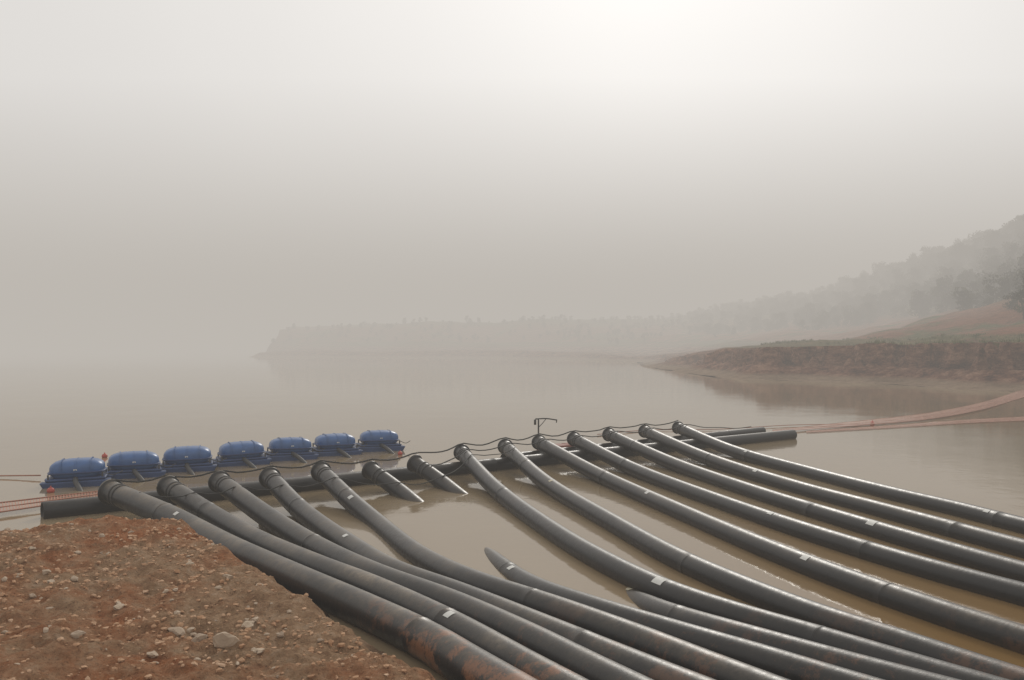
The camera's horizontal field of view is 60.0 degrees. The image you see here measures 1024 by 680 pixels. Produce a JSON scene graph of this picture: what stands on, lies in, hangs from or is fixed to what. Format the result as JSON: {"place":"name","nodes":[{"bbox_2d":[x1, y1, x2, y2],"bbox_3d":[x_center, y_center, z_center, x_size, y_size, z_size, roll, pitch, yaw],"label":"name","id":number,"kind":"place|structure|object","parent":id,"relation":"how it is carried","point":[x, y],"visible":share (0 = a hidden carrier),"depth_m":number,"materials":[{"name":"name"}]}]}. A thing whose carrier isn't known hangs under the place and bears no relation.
{"place":"outdoors","nodes":[
{"label":"outdoors","id":0,"kind":"place"},
{"bbox_2d":[47,486,54,492],"bbox_3d":[-12.558,4.079,24.138,0.200,0.225,0.200,0,0,0],"label":"red buoy","id":1,"kind":"object","parent":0,"point":[50,490],"visible":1,"depth_m":24.07,"materials":[{"name":"red plastic"}]},
{"bbox_2d":[0,515,435,679],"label":"dirt bank","id":2,"kind":"structure","parent":0,"point":[52,657],"depth_m":11.06,"materials":[{"name":"brown soil"}]},
{"bbox_2d":[0,523,383,677],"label":"stones","id":3,"kind":"object","parent":2,"relation":"on","point":[223,639],"visible":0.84,"depth_m":10.56,"materials":[{"name":"beige stone"}]},
{"bbox_2d":[0,516,434,679],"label":"dirt clods","id":4,"kind":"object","parent":2,"relation":"on","point":[330,642],"visible":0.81,"depth_m":11.15,"materials":[{"name":"brown soil"}]},
{"bbox_2d":[0,347,1023,679],"bbox_3d":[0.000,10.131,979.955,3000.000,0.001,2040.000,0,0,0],"label":"lake water","id":5,"kind":"structure","parent":0,"point":[58,403],"depth_m":40.32,"materials":[{"name":"beige liquid"}]},
{"bbox_2d":[0,475,40,475],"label":"orange boom line","id":6,"kind":"object","parent":5,"relation":"on","point":[20,475],"visible":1,"depth_m":26.73,"materials":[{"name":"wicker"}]},
{"bbox_2d":[0,491,97,512],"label":"orange barrier net","id":7,"kind":"object","parent":5,"relation":"on","point":[33,502],"visible":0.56,"depth_m":21.83,"materials":[{"name":"plastic"}]},
{"bbox_2d":[40,457,122,490],"bbox_3d":[-12.202,3.909,25.100,2.117,1.022,2.199,-1,1,-19],"label":"floating pump","id":8,"kind":"object","parent":5,"relation":"on","point":[78,473],"visible":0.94,"depth_m":25.15,"materials":[{"name":"blue paint"}]},
{"bbox_2d":[104,450,174,480],"bbox_3d":[-11.248,3.924,26.783,2.117,1.022,2.199,0,0,-24],"label":"floating pump","id":9,"kind":"object","parent":5,"relation":"on","point":[140,465],"visible":0.91,"depth_m":26.82,"materials":[{"name":"blue paint"}]},
{"bbox_2d":[160,445,226,474],"bbox_3d":[-10.158,3.938,28.116,2.117,1.022,2.199,-1,1,-17],"label":"floating pump","id":10,"kind":"object","parent":5,"relation":"on","point":[190,460],"visible":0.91,"depth_m":28.18,"materials":[{"name":"blue paint"}]},
{"bbox_2d":[214,440,277,467],"bbox_3d":[-8.781,3.946,29.589,2.117,1.022,2.199,-2,2,-26],"label":"floating pump","id":11,"kind":"object","parent":5,"relation":"on","point":[246,453],"visible":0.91,"depth_m":29.61,"materials":[{"name":"blue paint"}]},
{"bbox_2d":[263,437,324,462],"bbox_3d":[-7.485,3.935,30.938,2.117,1.022,2.199,1,-2,-25],"label":"floating pump","id":12,"kind":"object","parent":5,"relation":"on","point":[291,448],"visible":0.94,"depth_m":30.94,"materials":[{"name":"blue paint"}]},
{"bbox_2d":[97,479,536,679],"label":"black water pipe","id":13,"kind":"object","parent":5,"relation":"on","point":[446,653],"visible":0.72,"depth_m":12.53,"materials":[{"name":"black plastic"}]},
{"bbox_2d":[310,433,367,457],"bbox_3d":[-6.158,3.966,32.270,2.117,1.022,2.199,0,1,-26],"label":"floating pump","id":14,"kind":"object","parent":5,"relation":"on","point":[337,444],"visible":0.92,"depth_m":32.27,"materials":[{"name":"blue paint"}]},
{"bbox_2d":[156,475,587,679],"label":"black water pipe","id":15,"kind":"object","parent":5,"relation":"on","point":[532,663],"visible":0.66,"depth_m":13.36,"materials":[{"name":"black plastic"}]},
{"bbox_2d":[354,430,409,453],"bbox_3d":[-4.777,3.953,33.566,2.117,1.022,2.199,1,-2,-20],"label":"floating pump","id":16,"kind":"object","parent":5,"relation":"on","point":[380,440],"visible":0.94,"depth_m":33.59,"materials":[{"name":"blue paint"}]},
{"bbox_2d":[362,461,423,501],"bbox_3d":[-2.932,4.119,23.509,0.565,1.542,3.317,0,0,-42],"label":"black water pipe","id":17,"kind":"object","parent":5,"relation":"in","point":[401,490],"visible":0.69,"depth_m":23.80,"materials":[{"name":"black plastic"}]},
{"bbox_2d":[40,430,796,518],"bbox_3d":[0.608,4.024,29.380,29.000,0.449,0.449,0,0,-38],"label":"floating support pipe","id":18,"kind":"object","parent":5,"relation":"on","point":[70,507],"visible":0.47,"depth_m":26.06,"materials":[{"name":"black plastic"}]},
{"bbox_2d":[107,424,686,507],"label":"pipe clamps","id":19,"kind":"object","parent":18,"relation":"on","point":[274,473],"visible":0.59,"depth_m":23.38,"materials":[{"name":"metal"}]},
{"bbox_2d":[534,418,556,432],"bbox_3d":[1.294,3.580,34.144,0.899,1.167,0.086,0,0,0],"label":"davit post","id":20,"kind":"object","parent":18,"relation":"on","point":[535,419],"visible":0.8,"depth_m":34.12,"materials":[{"name":"metal"}]},
{"bbox_2d":[208,471,652,679],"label":"black water pipe","id":21,"kind":"object","parent":5,"relation":"on","point":[588,664],"visible":0.75,"depth_m":12.89,"materials":[{"name":"black plastic"}]},
{"bbox_2d":[407,454,467,493],"bbox_3d":[-1.853,4.121,24.764,0.711,1.585,3.234,0,-1,-45],"label":"black water pipe","id":22,"kind":"object","parent":5,"relation":"in","point":[444,483],"visible":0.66,"depth_m":25.06,"materials":[{"name":"black plastic"}]},
{"bbox_2d":[259,467,715,679],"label":"black water pipe","id":23,"kind":"object","parent":5,"relation":"on","point":[297,507],"visible":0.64,"depth_m":12.90,"materials":[{"name":"black plastic"}]},
{"bbox_2d":[139,447,514,497],"bbox_3d":[-4.019,3.670,23.944,11.828,0.551,1.815,0,0,-38],"label":"mooring rope","id":24,"kind":"object","parent":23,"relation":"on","point":[324,481],"visible":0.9,"depth_m":22.42,"materials":[{"name":"black fabric"}]},
{"bbox_2d":[311,461,789,679],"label":"black water pipe","id":25,"kind":"object","parent":5,"relation":"on","point":[677,651],"visible":0.72,"depth_m":12.55,"materials":[{"name":"black plastic"}]},
{"bbox_2d":[556,443,572,447],"bbox_3d":[1.841,4.163,34.072,1.880,0.300,0.700,0,0,-40],"label":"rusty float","id":26,"kind":"object","parent":5,"relation":"on","point":[562,445],"visible":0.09,"depth_m":34.00,"materials":[{"name":"metal"}]},
{"bbox_2d":[500,427,765,457],"bbox_3d":[5.494,4.059,34.944,15.250,0.367,0.367,0,0,-41],"label":"floating support pipe","id":27,"kind":"object","parent":5,"relation":"on","point":[728,433],"visible":0.31,"depth_m":36.09,"materials":[{"name":"black plastic"}]},
{"bbox_2d":[484,547,884,679],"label":"black water pipe","id":28,"kind":"object","parent":5,"relation":"on","point":[784,663],"visible":0.48,"depth_m":11.16,"materials":[{"name":"black plastic"}]},
{"bbox_2d":[597,424,858,434],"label":"orange boom line","id":29,"kind":"object","parent":5,"relation":"on","point":[752,427],"visible":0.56,"depth_m":43.18,"materials":[{"name":"plastic"}]},
{"bbox_2d":[453,444,1009,679],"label":"black water pipe","id":30,"kind":"object","parent":5,"relation":"on","point":[624,572],"visible":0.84,"depth_m":13.41,"materials":[{"name":"black plastic"}]},
{"bbox_2d":[111,420,677,482],"bbox_3d":[-0.973,3.349,28.372,22.572,0.213,1.190,0,-1,-44],"label":"mooring rope","id":31,"kind":"object","parent":30,"relation":"on","point":[377,459],"visible":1,"depth_m":24.71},
{"bbox_2d":[497,439,1023,679],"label":"black water pipe","id":32,"kind":"object","parent":5,"relation":"on","point":[755,592],"visible":0.87,"depth_m":13.73,"materials":[{"name":"black plastic"}]},
{"bbox_2d":[531,435,1023,654],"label":"black water pipe","id":33,"kind":"object","parent":5,"relation":"on","point":[992,629],"visible":0.88,"depth_m":14.98,"materials":[{"name":"black plastic"}]},
{"bbox_2d":[430,424,750,465],"bbox_3d":[4.108,3.649,33.077,0.729,0.547,20.048,0,0,42],"label":"mooring rope","id":34,"kind":"object","parent":33,"relation":"on","point":[577,437],"visible":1,"depth_m":31.20,"materials":[{"name":"black fabric"}]},
{"bbox_2d":[626,587,959,679],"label":"black water pipe","id":35,"kind":"object","parent":5,"relation":"in","point":[871,666],"visible":0.44,"depth_m":10.98,"materials":[{"name":"black plastic"}]},
{"bbox_2d":[567,431,1023,606],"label":"black water pipe","id":36,"kind":"object","parent":5,"relation":"on","point":[982,583],"visible":0.86,"depth_m":17.43,"materials":[{"name":"black plastic"}]},
{"bbox_2d":[602,428,1023,581],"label":"black water pipe","id":37,"kind":"object","parent":5,"relation":"on","point":[985,561],"visible":0.8,"depth_m":19.39,"materials":[{"name":"black plastic"}]},
{"bbox_2d":[638,424,1023,558],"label":"black water pipe","id":38,"kind":"object","parent":5,"relation":"on","point":[995,541],"visible":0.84,"depth_m":21.50,"materials":[{"name":"black plastic"}]},
{"bbox_2d":[672,421,1023,533],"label":"black water pipe","id":39,"kind":"object","parent":5,"relation":"on","point":[999,519],"visible":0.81,"depth_m":23.88,"materials":[{"name":"black plastic"}]},
{"bbox_2d":[772,390,1023,430],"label":"orange barrier net","id":40,"kind":"object","parent":5,"relation":"on","point":[907,417],"visible":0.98,"depth_m":48.43,"materials":[{"name":"plastic"}]},
{"bbox_2d":[807,417,1023,432],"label":"orange barrier net","id":41,"kind":"object","parent":5,"relation":"on","point":[933,423],"visible":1,"depth_m":44.99,"materials":[{"name":"plastic"}]},
{"bbox_2d":[0,0,1023,346],"label":"sky","id":42,"kind":"structure","parent":0,"point":[174,173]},
{"bbox_2d":[251,240,1023,391],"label":"hill terrain","id":43,"kind":"structure","parent":0,"point":[973,365],"depth_m":190.02,"materials":[{"name":"brown soil"}]},
{"bbox_2d":[271,214,1023,344],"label":"distant trees","id":44,"kind":"object","parent":43,"relation":"on","point":[995,255],"visible":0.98,"depth_m":275.10,"materials":[{"name":"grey plant"}]},
{"bbox_2d":[760,332,1023,344],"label":"grass","id":45,"kind":"structure","parent":43,"relation":"on","point":[939,341],"depth_m":112.46,"materials":[{"name":"green plant"}]},
{"bbox_2d":[1002,270,1023,318],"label":"hillside trees","id":46,"kind":"object","parent":43,"relation":"on","point":[1015,296],"visible":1,"depth_m":149.16,"materials":[{"name":"green plant"}]}
]}

